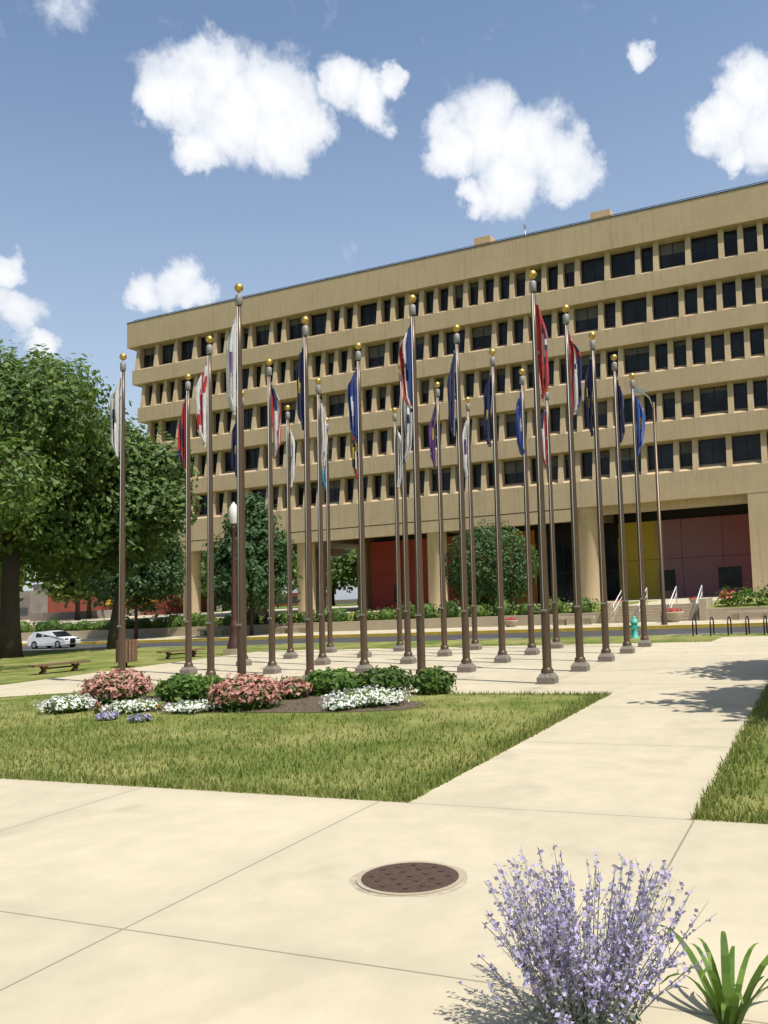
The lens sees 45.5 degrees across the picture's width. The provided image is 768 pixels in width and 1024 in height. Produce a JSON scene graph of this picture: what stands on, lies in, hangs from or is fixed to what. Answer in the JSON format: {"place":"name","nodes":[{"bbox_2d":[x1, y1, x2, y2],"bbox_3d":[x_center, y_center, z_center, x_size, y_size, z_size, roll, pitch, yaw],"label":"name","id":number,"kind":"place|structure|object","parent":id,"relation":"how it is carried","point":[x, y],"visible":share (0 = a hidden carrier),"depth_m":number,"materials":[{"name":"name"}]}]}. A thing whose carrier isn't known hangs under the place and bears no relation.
{"place":"outdoors","nodes":[
{"label":"outdoors","id":0,"kind":"place"},
{"bbox_2d":[0,642,706,693],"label":"paved plaza","id":1,"kind":"structure","parent":0,"point":[520,671],"depth_m":22.81,"materials":[{"name":"concrete"}]},
{"bbox_2d":[117,353,126,670],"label":"flagpole","id":2,"kind":"object","parent":1,"relation":"on","point":[121,623],"visible":0.81,"depth_m":21.88,"materials":[{"name":"brown metal"}]},
{"bbox_2d":[109,378,120,457],"bbox_3d":[-6.524,-2.277,22.209,0.322,1.957,0.207,-5,-6,26],"label":"flag","id":3,"kind":"object","parent":2,"relation":"attached to","point":[114,408],"visible":1,"depth_m":22.21,"materials":[{"name":"grey fabric"}]},
{"bbox_2d":[179,374,197,674],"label":"flagpole","id":4,"kind":"object","parent":1,"relation":"on","point":[189,667],"visible":1,"depth_m":24.09,"materials":[{"name":"brown metal"}]},
{"bbox_2d":[177,396,185,468],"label":"flag","id":5,"kind":"object","parent":4,"relation":"attached to","point":[181,449],"visible":1,"depth_m":24.47,"materials":[{"name":"red fabric"}]},
{"bbox_2d":[206,336,219,676],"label":"flagpole","id":6,"kind":"object","parent":1,"relation":"on","point":[210,600],"visible":0.94,"depth_m":20.77,"materials":[{"name":"brown metal"}]},
{"bbox_2d":[195,361,207,446],"bbox_3d":[-4.180,-2.474,21.019,0.323,2.007,0.172,0,-6,-26],"label":"flag","id":7,"kind":"object","parent":6,"relation":"attached to","point":[201,405],"visible":1,"depth_m":20.99,"materials":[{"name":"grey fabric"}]},
{"bbox_2d":[236,391,251,665],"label":"flagpole","id":8,"kind":"object","parent":1,"relation":"on","point":[248,662],"visible":0.21,"depth_m":26.40,"materials":[{"name":"brown metal"}]},
{"bbox_2d":[231,421,236,477],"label":"flag","id":9,"kind":"object","parent":8,"relation":"attached to","point":[234,450],"visible":0.57,"depth_m":26.70,"materials":[{"name":"blue fabric"}]},
{"bbox_2d":[263,359,280,673],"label":"flagpole","id":10,"kind":"object","parent":1,"relation":"on","point":[272,667],"visible":0.99,"depth_m":22.98,"materials":[{"name":"brown metal"}]},
{"bbox_2d":[271,382,280,458],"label":"flag","id":11,"kind":"object","parent":10,"relation":"attached to","point":[276,412],"visible":1,"depth_m":23.39,"materials":[{"name":"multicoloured fabric"}]},
{"bbox_2d":[283,405,297,658],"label":"flagpole","id":12,"kind":"object","parent":1,"relation":"on","point":[290,653],"visible":1,"depth_m":28.61,"materials":[{"name":"brown metal"}]},
{"bbox_2d":[289,424,294,487],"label":"flag","id":13,"kind":"object","parent":12,"relation":"attached to","point":[292,455],"visible":1,"depth_m":28.95,"materials":[{"name":"grey fabric"}]},
{"bbox_2d":[301,316,314,680],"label":"flagpole","id":14,"kind":"object","parent":1,"relation":"on","point":[308,587],"visible":0.95,"depth_m":19.65,"materials":[{"name":"brown metal"}]},
{"bbox_2d":[296,344,303,430],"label":"flag","id":15,"kind":"object","parent":14,"relation":"attached to","point":[300,387],"visible":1,"depth_m":20.00,"materials":[{"name":"blue fabric"}]},
{"bbox_2d":[314,378,330,664],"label":"flagpole","id":16,"kind":"object","parent":1,"relation":"on","point":[322,659],"visible":1,"depth_m":25.25,"materials":[{"name":"brown metal"}]},
{"bbox_2d":[320,399,326,466],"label":"flag","id":17,"kind":"object","parent":16,"relation":"attached to","point":[323,439],"visible":1,"depth_m":25.62,"materials":[{"name":"grey fabric"}]},
{"bbox_2d":[325,417,336,652],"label":"flagpole","id":18,"kind":"object","parent":1,"relation":"on","point":[330,648],"visible":0.86,"depth_m":30.85,"materials":[{"name":"brown metal"}]},
{"bbox_2d":[321,456,326,489],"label":"flag","id":19,"kind":"object","parent":18,"relation":"attached to","point":[324,477],"visible":0.34,"depth_m":31.10,"materials":[{"name":"blue fabric"}]},
{"bbox_2d":[355,342,373,672],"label":"flagpole","id":20,"kind":"object","parent":1,"relation":"on","point":[364,664],"visible":0.99,"depth_m":21.88,"materials":[{"name":"brown metal"}]},
{"bbox_2d":[347,367,357,443],"bbox_3d":[-0.749,-2.577,22.229,0.269,1.899,0.194,-3,-5,-1],"label":"flag","id":21,"kind":"object","parent":20,"relation":"attached to","point":[352,394],"visible":1,"depth_m":22.21,"materials":[{"name":"blue fabric"}]},
{"bbox_2d":[357,395,371,657],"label":"flagpole","id":22,"kind":"object","parent":1,"relation":"on","point":[359,654],"visible":0.1,"depth_m":27.21,"materials":[{"name":"brown metal"}]},
{"bbox_2d":[351,435,357,478],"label":"flag","id":23,"kind":"object","parent":22,"relation":"attached to","point":[354,456],"visible":0.54,"depth_m":27.85,"materials":[{"name":"multicoloured fabric"}]},
{"bbox_2d":[392,408,404,651],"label":"flagpole","id":24,"kind":"object","parent":1,"relation":"on","point":[399,646],"visible":0.99,"depth_m":29.76,"materials":[{"name":"brown metal"}]},
{"bbox_2d":[396,426,401,487],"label":"flag","id":25,"kind":"object","parent":24,"relation":"attached to","point":[399,458],"visible":0.74,"depth_m":30.07,"materials":[{"name":"grey fabric"}]},
{"bbox_2d":[398,364,416,663],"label":"flagpole","id":26,"kind":"object","parent":1,"relation":"on","point":[408,657],"visible":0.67,"depth_m":24.11,"materials":[{"name":"brown metal"}]},
{"bbox_2d":[403,398,411,461],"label":"flag","id":27,"kind":"object","parent":26,"relation":"attached to","point":[408,425],"visible":0.7,"depth_m":24.38,"materials":[{"name":"grey fabric"}]},
{"bbox_2d":[408,294,425,681],"bbox_3d":[0.614,-0.538,18.630,0.428,7.969,0.339,-5,-6,26],"label":"flagpole","id":28,"kind":"object","parent":1,"relation":"on","point":[420,636],"visible":0.91,"depth_m":18.54,"materials":[{"name":"brown metal"}]},
{"bbox_2d":[399,324,411,412],"bbox_3d":[0.456,-2.959,18.882,0.280,1.873,0.229,-3,-5,4],"label":"flag","id":29,"kind":"object","parent":28,"relation":"attached to","point":[405,359],"visible":1,"depth_m":18.88,"materials":[{"name":"multicoloured fabric"}]},
{"bbox_2d":[434,382,451,656],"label":"flagpole","id":30,"kind":"object","parent":1,"relation":"on","point":[444,651],"visible":1,"depth_m":26.39,"materials":[{"name":"brown metal"}]},
{"bbox_2d":[429,402,436,467],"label":"flag","id":31,"kind":"object","parent":30,"relation":"attached to","point":[432,437],"visible":1,"depth_m":26.72,"materials":[{"name":"purple fabric"}]},
{"bbox_2d":[453,324,475,672],"bbox_3d":[1.712,-0.379,20.887,0.428,7.969,0.339,-5,-6,26],"label":"flagpole","id":32,"kind":"object","parent":1,"relation":"on","point":[466,665],"visible":1,"depth_m":20.77,"materials":[{"name":"brown metal"}]},
{"bbox_2d":[447,350,455,436],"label":"flag","id":33,"kind":"object","parent":32,"relation":"attached to","point":[451,393],"visible":1,"depth_m":21.06,"materials":[{"name":"blue fabric"}]},
{"bbox_2d":[465,397,481,649],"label":"flagpole","id":34,"kind":"object","parent":1,"relation":"on","point":[475,644],"visible":1,"depth_m":28.65,"materials":[{"name":"brown metal"}]},
{"bbox_2d":[462,416,467,476],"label":"flag","id":35,"kind":"object","parent":34,"relation":"attached to","point":[464,440],"visible":0.95,"depth_m":28.91,"materials":[{"name":"grey fabric"}]},
{"bbox_2d":[489,349,510,662],"bbox_3d":[2.809,-0.220,23.144,0.428,7.969,0.339,-5,-6,26],"label":"flagpole","id":36,"kind":"object","parent":1,"relation":"on","point":[502,656],"visible":1,"depth_m":23.02,"materials":[{"name":"brown metal"}]},
{"bbox_2d":[483,372,491,446],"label":"flag","id":37,"kind":"object","parent":36,"relation":"attached to","point":[487,395],"visible":1,"depth_m":23.41,"materials":[{"name":"blue fabric"}]},
{"bbox_2d":[519,369,539,654],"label":"flagpole","id":38,"kind":"object","parent":1,"relation":"on","point":[531,649],"visible":1,"depth_m":25.27,"materials":[{"name":"brown metal"}]},
{"bbox_2d":[516,390,524,454],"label":"flag","id":39,"kind":"object","parent":38,"relation":"attached to","point":[519,426],"visible":1,"depth_m":25.55,"materials":[{"name":"blue fabric"}]},
{"bbox_2d":[528,270,558,683],"bbox_3d":[2.928,-0.750,17.520,0.428,7.969,0.339,-5,-6,26],"label":"flagpole","id":40,"kind":"object","parent":1,"relation":"on","point":[548,675],"visible":1,"depth_m":17.40,"materials":[{"name":"brown metal"}]},
{"bbox_2d":[536,301,549,400],"bbox_3d":[3.082,-3.123,17.764,0.215,2.001,0.206,-4,-5,13],"label":"flag","id":41,"kind":"object","parent":40,"relation":"attached to","point":[542,337],"visible":1,"depth_m":17.75,"materials":[{"name":"red fabric"}]},
{"bbox_2d":[545,386,563,648],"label":"flagpole","id":42,"kind":"object","parent":1,"relation":"on","point":[556,643],"visible":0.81,"depth_m":27.53,"materials":[{"name":"brown metal"}]},
{"bbox_2d":[541,405,546,467],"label":"flag","id":43,"kind":"object","parent":42,"relation":"attached to","point":[544,432],"visible":0.72,"depth_m":27.85,"materials":[{"name":"grey fabric"}]},
{"bbox_2d":[562,304,589,671],"bbox_3d":[4.025,-0.591,19.777,0.428,7.969,0.339,-5,-6,26],"label":"flagpole","id":44,"kind":"object","parent":1,"relation":"on","point":[580,664],"visible":1,"depth_m":19.66,"materials":[{"name":"brown metal"}]},
{"bbox_2d":[569,332,581,417],"bbox_3d":[4.194,-3.005,20.020,0.288,1.920,0.213,-3,-5,1],"label":"flag","id":45,"kind":"object","parent":44,"relation":"attached to","point":[576,364],"visible":1,"depth_m":20.00,"materials":[{"name":"multicoloured fabric"}]},
{"bbox_2d":[589,332,614,661],"bbox_3d":[5.123,-0.432,22.034,0.428,7.969,0.339,-5,-6,26],"label":"flagpole","id":46,"kind":"object","parent":1,"relation":"on","point":[606,654],"visible":1,"depth_m":21.92,"materials":[{"name":"brown metal"}]},
{"bbox_2d":[584,357,593,435],"bbox_3d":[4.993,-2.806,22.328,0.201,1.963,0.233,2,-7,-38],"label":"flag","id":47,"kind":"object","parent":46,"relation":"attached to","point":[588,398],"visible":1,"depth_m":22.33,"materials":[{"name":"blue fabric"}]},
{"bbox_2d":[611,354,634,653],"bbox_3d":[6.221,-0.274,24.291,0.428,7.969,0.339,-5,-6,26],"label":"flagpole","id":48,"kind":"object","parent":1,"relation":"on","point":[627,647],"visible":1,"depth_m":24.17,"materials":[{"name":"brown metal"}]},
{"bbox_2d":[617,380,624,442],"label":"flag","id":49,"kind":"object","parent":48,"relation":"attached to","point":[621,413],"visible":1,"depth_m":24.55,"materials":[{"name":"blue fabric"}]},
{"bbox_2d":[629,373,651,646],"bbox_3d":[7.319,-0.115,26.549,0.428,7.969,0.339,-5,-6,26],"label":"flagpole","id":50,"kind":"object","parent":1,"relation":"on","point":[644,641],"visible":1,"depth_m":26.43,"materials":[{"name":"brown metal"}]},
{"bbox_2d":[634,393,644,454],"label":"flag","id":51,"kind":"object","parent":50,"relation":"attached to","point":[640,421],"visible":1,"depth_m":26.75,"materials":[{"name":"blue fabric"}]},
{"bbox_2d":[0,636,767,1023],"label":"sidewalk paving","id":52,"kind":"structure","parent":0,"point":[126,904],"depth_m":5.80,"materials":[{"name":"concrete"}]},
{"bbox_2d":[349,861,467,896],"bbox_3d":[0.161,2.271,5.705,0.744,0.017,0.738,-5,-6,26],"label":"manhole cover","id":53,"kind":"object","parent":52,"relation":"on","point":[413,879],"visible":1,"depth_m":5.64,"materials":[{"name":"metal"}]},
{"bbox_2d":[457,844,717,1023],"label":"russian sage","id":54,"kind":"object","parent":52,"relation":"on","point":[568,998],"visible":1,"depth_m":3.49,"materials":[{"name":"purple plant"}]},
{"bbox_2d":[659,925,767,1023],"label":"daylily clump","id":55,"kind":"object","parent":52,"relation":"on","point":[724,998],"visible":0.95,"depth_m":3.66,"materials":[{"name":"green plant"}]},
{"bbox_2d":[727,616,731,635],"bbox_3d":[11.486,3.803,30.471,0.057,0.674,0.452,-6,-6,34],"label":"cycle hoop","id":56,"kind":"object","parent":52,"relation":"on","point":[728,618],"visible":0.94,"depth_m":30.38,"materials":[{"name":"black metal"}]},
{"bbox_2d":[745,616,749,634],"bbox_3d":[11.988,3.757,30.230,0.057,0.672,0.452,-6,-6,34],"label":"cycle hoop","id":57,"kind":"object","parent":52,"relation":"on","point":[746,617],"visible":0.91,"depth_m":30.17,"materials":[{"name":"black metal"}]},
{"bbox_2d":[763,615,767,634],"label":"cycle hoop","id":58,"kind":"object","parent":52,"relation":"on","point":[764,617],"visible":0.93,"depth_m":29.92,"materials":[{"name":"black metal"}]},
{"bbox_2d":[0,633,767,823],"bbox_3d":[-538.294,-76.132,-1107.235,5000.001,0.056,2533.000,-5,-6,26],"label":"lawn","id":59,"kind":"structure","parent":0,"point":[15,670],"depth_m":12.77,"materials":[{"name":"green plant"}]},
{"bbox_2d":[0,381,82,541],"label":"tree","id":60,"kind":"object","parent":59,"relation":"on","point":[14,508],"visible":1,"depth_m":28.00,"materials":[{"name":"green plant"}]},
{"bbox_2d":[27,660,90,673],"bbox_3d":[-9.578,4.609,27.081,0.434,0.306,1.811,-7,-7,40],"label":"bench","id":61,"kind":"object","parent":59,"relation":"on","point":[47,665],"visible":0.95,"depth_m":26.98,"materials":[{"name":"brown wood"}]},
{"bbox_2d":[0,330,137,657],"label":"tree","id":62,"kind":"object","parent":59,"relation":"on","point":[43,396],"visible":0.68,"depth_m":37.79,"materials":[{"name":"green plant"}]},
{"bbox_2d":[20,412,205,648],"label":"tree","id":63,"kind":"object","parent":59,"relation":"on","point":[155,479],"visible":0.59,"depth_m":41.44,"materials":[{"name":"green plant"}]},
{"bbox_2d":[116,639,136,666],"bbox_3d":[-7.904,4.337,28.147,0.658,0.836,0.645,-5,-6,26],"label":"litter bin","id":64,"kind":"object","parent":59,"relation":"on","point":[130,650],"visible":0.73,"depth_m":27.93,"materials":[{"name":"brown wood"}]},
{"bbox_2d":[157,648,205,658],"bbox_3d":[-6.999,4.915,31.665,1.605,0.306,0.433,1,-6,-33],"label":"bench","id":65,"kind":"object","parent":59,"relation":"on","point":[194,651],"visible":0.9,"depth_m":31.51,"materials":[{"name":"brown wood"}]},
{"bbox_2d":[223,502,236,654],"bbox_3d":[-5.385,2.324,32.526,0.596,5.417,0.583,-5,-6,26],"label":"post lamp","id":66,"kind":"object","parent":59,"relation":"on","point":[231,649],"visible":0.89,"depth_m":32.41,"materials":[{"name":"metal"}]},
{"bbox_2d":[234,283,245,677],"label":"flagpole","id":67,"kind":"object","parent":59,"relation":"on","point":[241,629],"visible":0.84,"depth_m":17.40,"materials":[{"name":"brown metal"}]},
{"bbox_2d":[226,314,236,414],"bbox_3d":[-2.943,-2.847,17.674,0.237,2.002,0.194,2,-7,-42],"label":"flag","id":68,"kind":"object","parent":67,"relation":"attached to","point":[231,355],"visible":1,"depth_m":17.63,"materials":[{"name":"grey fabric"}]},
{"bbox_2d":[31,665,456,722],"bbox_3d":[-2.492,3.134,16.684,7.671,0.728,5.085,-3,-5,-2],"label":"flower bed","id":69,"kind":"object","parent":59,"relation":"on","point":[117,692],"visible":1,"depth_m":16.15,"materials":[{"name":"green plant"}]},
{"bbox_2d":[630,616,639,637],"bbox_3d":[8.606,3.965,31.505,0.370,0.773,0.345,-5,-6,26],"label":"fire hydrant","id":70,"kind":"object","parent":59,"relation":"on","point":[634,626],"visible":0.97,"depth_m":31.43,"materials":[{"name":"metal"}]},
{"bbox_2d":[692,617,696,635],"bbox_3d":[10.486,3.893,30.951,0.057,0.677,0.452,-6,-6,34],"label":"cycle hoop","id":71,"kind":"object","parent":59,"relation":"on","point":[695,625],"visible":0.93,"depth_m":30.86,"materials":[{"name":"black metal"}]},
{"bbox_2d":[709,617,714,635],"bbox_3d":[10.990,3.847,30.709,0.057,0.675,0.452,-6,-6,34],"label":"cycle hoop","id":72,"kind":"object","parent":59,"relation":"on","point":[713,626],"visible":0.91,"depth_m":30.79,"materials":[{"name":"black metal"}]},
{"bbox_2d":[0,0,767,622],"label":"sky","id":73,"kind":"structure","parent":0,"point":[158,157],"materials":[{"name":"blue"}]},
{"bbox_2d":[20,594,767,632],"bbox_3d":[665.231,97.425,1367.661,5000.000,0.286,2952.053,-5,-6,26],"label":"terrace","id":74,"kind":"structure","parent":0,"point":[634,602],"depth_m":64.49,"materials":[{"name":"beige concrete"}]},
{"bbox_2d":[0,549,30,591],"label":"tree","id":75,"kind":"object","parent":74,"relation":"on","point":[22,583],"visible":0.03,"depth_m":89.97,"materials":[{"name":"green plant"}]},
{"bbox_2d":[19,559,58,600],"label":"tree","id":76,"kind":"object","parent":74,"relation":"on","point":[32,579],"visible":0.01,"depth_m":97.70,"materials":[{"name":"green plant"}]},
{"bbox_2d":[35,568,100,620],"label":"tree","id":77,"kind":"object","parent":74,"relation":"on","point":[67,589],"visible":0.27,"depth_m":112.48,"materials":[{"name":"green plant"}]},
{"bbox_2d":[45,588,95,618],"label":"tree","id":78,"kind":"object","parent":74,"relation":"on","point":[89,614],"depth_m":127.81,"materials":[{"name":"green plant"}]},
{"bbox_2d":[20,584,357,620],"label":"background buildings","id":79,"kind":"structure","parent":74,"relation":"on","point":[41,606],"depth_m":159.16,"materials":[{"name":"red brick"}]},
{"bbox_2d":[176,551,217,602],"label":"tree","id":80,"kind":"object","parent":74,"relation":"on","point":[203,572],"visible":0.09,"depth_m":126.21,"materials":[{"name":"green plant"}]},
{"bbox_2d":[282,555,341,591],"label":"tree","id":81,"kind":"object","parent":74,"relation":"on","point":[295,570],"visible":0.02,"depth_m":150.45,"materials":[{"name":"green plant"}]},
{"bbox_2d":[326,556,354,605],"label":"tree","id":82,"kind":"object","parent":74,"relation":"on","point":[335,586],"visible":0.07,"depth_m":166.86,"materials":[{"name":"green plant"}]},
{"bbox_2d":[331,549,357,604],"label":"tree","id":83,"kind":"object","parent":74,"relation":"on","point":[348,572],"visible":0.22,"depth_m":159.79,"materials":[{"name":"green plant"}]},
{"bbox_2d":[345,549,356,562],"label":"tree","id":84,"kind":"object","parent":74,"relation":"on","point":[351,556],"depth_m":140.99,"materials":[{"name":"green plant"}]},
{"bbox_2d":[20,581,767,632],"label":"terrace hedge","id":85,"kind":"object","parent":74,"relation":"on","point":[340,614],"visible":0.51,"depth_m":54.46,"materials":[{"name":"green plant"}]},
{"bbox_2d":[127,180,767,618],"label":"federal building","id":86,"kind":"structure","parent":74,"relation":"on","point":[667,302],"depth_m":70.74,"materials":[{"name":"beige concrete"}]},
{"bbox_2d":[445,519,538,608],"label":"tree","id":87,"kind":"object","parent":74,"relation":"on","point":[486,582],"visible":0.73,"depth_m":56.50,"materials":[{"name":"green plant"}]},
{"bbox_2d":[607,585,712,622],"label":"entrance steps","id":88,"kind":"structure","parent":74,"relation":"on","point":[697,611],"depth_m":46.87,"materials":[{"name":"concrete"}]},
{"bbox_2d":[22,619,767,649],"bbox_3d":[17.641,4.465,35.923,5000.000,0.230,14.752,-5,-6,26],"label":"street","id":89,"kind":"structure","parent":0,"point":[653,628],"depth_m":45.11,"materials":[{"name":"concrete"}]},
{"bbox_2d":[27,630,80,648],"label":"hatchback car","id":90,"kind":"object","parent":89,"relation":"on","point":[50,639],"visible":0.99,"depth_m":52.33,"materials":[{"name":"white paint"}]},
{"bbox_2d":[85,527,185,638],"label":"street tree","id":91,"kind":"object","parent":89,"relation":"on","point":[142,586],"visible":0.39,"depth_m":56.63,"materials":[{"name":"green plant"}]},
{"bbox_2d":[197,492,302,634],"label":"street tree","id":92,"kind":"object","parent":89,"relation":"on","point":[256,537],"visible":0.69,"depth_m":53.25,"materials":[{"name":"green plant"}]},
{"bbox_2d":[21,607,767,640],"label":"seat wall","id":93,"kind":"structure","parent":89,"relation":"on","point":[714,613],"depth_m":52.65,"materials":[{"name":"concrete"}]},
{"bbox_2d":[197,610,767,635],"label":"flowers","id":94,"kind":"object","parent":89,"relation":"on","point":[561,620],"visible":0.82,"depth_m":47.11,"materials":[{"name":"red plant"}]},
{"bbox_2d":[505,597,698,626],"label":"planters","id":95,"kind":"object","parent":89,"relation":"on","point":[674,615],"visible":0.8,"depth_m":44.69,"materials":[{"name":"concrete"}]},
{"bbox_2d":[630,387,667,624],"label":"street light","id":96,"kind":"object","parent":89,"relation":"on","point":[638,391],"visible":0.98,"depth_m":42.37,"materials":[{"name":"brown metal"}]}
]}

